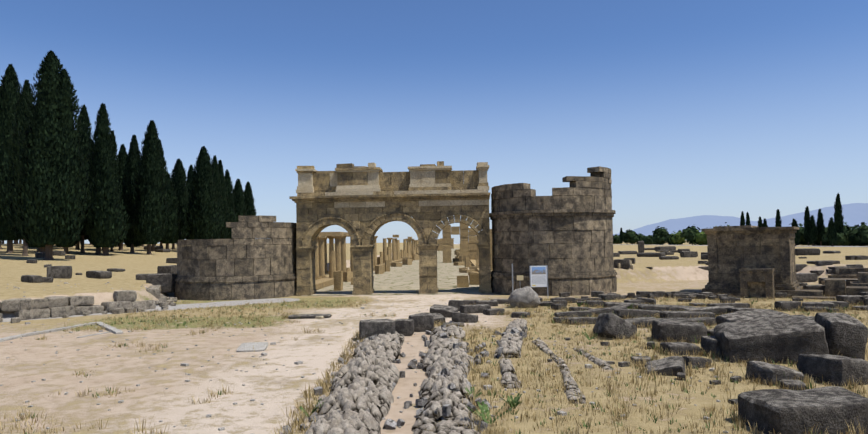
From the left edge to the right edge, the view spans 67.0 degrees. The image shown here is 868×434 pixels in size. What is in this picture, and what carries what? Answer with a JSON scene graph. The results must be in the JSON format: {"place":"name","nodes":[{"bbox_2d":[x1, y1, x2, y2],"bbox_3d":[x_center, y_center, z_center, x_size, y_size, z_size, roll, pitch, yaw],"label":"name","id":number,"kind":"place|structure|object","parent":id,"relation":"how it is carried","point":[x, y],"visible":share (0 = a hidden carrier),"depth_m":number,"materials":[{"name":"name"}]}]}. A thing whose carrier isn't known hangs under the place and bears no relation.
{"place":"outdoors","nodes":[
{"label":"outdoors","id":0,"kind":"place"},
{"bbox_2d":[302,248,485,295],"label":"street pavement","id":1,"kind":"structure","parent":0,"point":[403,280],"depth_m":55.34,"materials":[{"name":"beige stone"}]},
{"bbox_2d":[0,241,867,433],"bbox_3d":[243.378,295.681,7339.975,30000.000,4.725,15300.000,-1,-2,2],"label":"terrain","id":2,"kind":"structure","parent":0,"point":[271,388],"depth_m":19.11,"materials":[{"name":"beige soil"}]},
{"bbox_2d":[0,322,267,351],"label":"stone slabs","id":3,"kind":"structure","parent":2,"relation":"on","point":[258,347],"depth_m":25.15,"materials":[{"name":"stone"}]},
{"bbox_2d":[174,215,296,300],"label":"tower","id":4,"kind":"structure","parent":2,"relation":"on","point":[238,266],"depth_m":41.43,"materials":[{"name":"stone"}]},
{"bbox_2d":[0,281,732,433],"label":"pebbles","id":5,"kind":"object","parent":2,"relation":"on","point":[563,413],"visible":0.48,"depth_m":17.36,"materials":[{"name":"stone"}]},
{"bbox_2d":[289,161,491,295],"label":"triple-arched gate","id":6,"kind":"structure","parent":2,"relation":"on","point":[371,190],"depth_m":43.61,"materials":[{"name":"beige stone"}]},
{"bbox_2d":[314,223,492,290],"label":"street colonnade ruins","id":7,"kind":"object","parent":2,"relation":"on","point":[393,255],"visible":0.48,"depth_m":79.67,"materials":[{"name":"stone"}]},
{"bbox_2d":[283,325,540,433],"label":"loose stones","id":8,"kind":"object","parent":2,"relation":"on","point":[390,424],"visible":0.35,"depth_m":15.58,"materials":[{"name":"grey stone"}]},
{"bbox_2d":[0,235,832,259],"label":"tree trunks","id":9,"kind":"object","parent":2,"relation":"on","point":[47,250],"visible":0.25,"depth_m":81.75,"materials":[{"name":"brown plant"}]},
{"bbox_2d":[0,50,844,247],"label":"cypress trees","id":10,"kind":"object","parent":9,"relation":"on","point":[66,180],"visible":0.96,"depth_m":78.37,"materials":[{"name":"green plant"}]},
{"bbox_2d":[0,241,867,433],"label":"fallen blocks","id":11,"kind":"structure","parent":2,"relation":"on","point":[754,336],"depth_m":21.26,"materials":[{"name":"stone"}]},
{"bbox_2d":[0,293,867,433],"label":"dry grass tufts","id":12,"kind":"object","parent":2,"relation":"on","point":[325,385],"visible":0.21,"depth_m":16.20,"materials":[{"name":"beige plant"}]},
{"bbox_2d":[20,295,867,433],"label":"green weeds","id":13,"kind":"object","parent":2,"relation":"on","point":[512,402],"visible":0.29,"depth_m":15.06,"materials":[{"name":"green plant"}]},
{"bbox_2d":[304,318,613,433],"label":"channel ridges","id":14,"kind":"object","parent":2,"relation":"on","point":[376,373],"visible":0.92,"depth_m":14.38,"materials":[{"name":"grey stone"}]},
{"bbox_2d":[289,260,633,318],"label":"stone blocks","id":15,"kind":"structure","parent":2,"relation":"on","point":[631,267],"depth_m":31.13,"materials":[{"name":"grey stone"}]},
{"bbox_2d":[508,286,540,307],"bbox_3d":[4.645,4.106,33.407,1.595,0.991,1.134,0,-2,-20],"label":"boulder","id":16,"kind":"object","parent":2,"relation":"on","point":[522,297],"visible":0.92,"depth_m":32.95,"materials":[{"name":"stone"}]},
{"bbox_2d":[512,264,547,297],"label":"sign posts","id":17,"kind":"object","parent":2,"relation":"on","point":[530,279],"visible":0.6,"depth_m":38.34,"materials":[{"name":"grey metal"}]},
{"bbox_2d":[517,275,522,279],"bbox_3d":[5.208,3.684,39.679,0.400,0.300,0.014,-1,-2,2],"label":"plaque","id":18,"kind":"object","parent":17,"relation":"attached to","point":[519,277],"visible":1,"depth_m":39.67,"materials":[{"name":"beige"}]},
{"bbox_2d":[530,266,546,286],"bbox_3d":[6.128,3.475,38.344,0.950,1.220,0.024,-1,-2,2],"label":"information board","id":19,"kind":"object","parent":17,"relation":"attached to","point":[538,276],"visible":0.86,"depth_m":38.33,"materials":[{"name":"white plastic"}]},
{"bbox_2d":[489,166,616,295],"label":"tower","id":20,"kind":"structure","parent":2,"relation":"on","point":[565,234],"depth_m":40.83,"materials":[{"name":"stone"}]},
{"bbox_2d":[669,227,707,244],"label":"bushes","id":21,"kind":"object","parent":2,"relation":"on","point":[677,239],"visible":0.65,"depth_m":254.49,"materials":[{"name":"green plant"}]},
{"bbox_2d":[612,222,867,245],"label":"roadside trees","id":22,"kind":"object","parent":2,"relation":"on","point":[856,235],"visible":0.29,"depth_m":254.37,"materials":[{"name":"green plant"}]},
{"bbox_2d":[699,225,867,299],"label":"tomb monument","id":23,"kind":"object","parent":2,"relation":"on","point":[747,260],"visible":0.92,"depth_m":37.54,"materials":[{"name":"stone"}]},
{"bbox_2d":[0,0,867,243],"label":"sky","id":24,"kind":"structure","parent":0,"point":[759,108],"materials":[{"name":"blue"}]},
{"bbox_2d":[613,215,774,235],"bbox_3d":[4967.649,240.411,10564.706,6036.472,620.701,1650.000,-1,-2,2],"label":"hill","id":25,"kind":"structure","parent":0,"point":[700,222],"depth_m":11166.40,"materials":[{"name":"blue"}]},
{"bbox_2d":[613,244,867,246],"bbox_3d":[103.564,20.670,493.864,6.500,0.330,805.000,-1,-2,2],"label":"modern road","id":26,"kind":"structure","parent":0,"point":[796,246],"depth_m":152.07,"materials":[{"name":"grey asphalt"}]},
{"bbox_2d":[756,203,867,228],"bbox_3d":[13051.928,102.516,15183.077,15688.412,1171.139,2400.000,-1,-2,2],"label":"mountain range","id":27,"kind":"structure","parent":0,"point":[854,214],"depth_m":16075.44,"materials":[{"name":"blue"}]}
]}

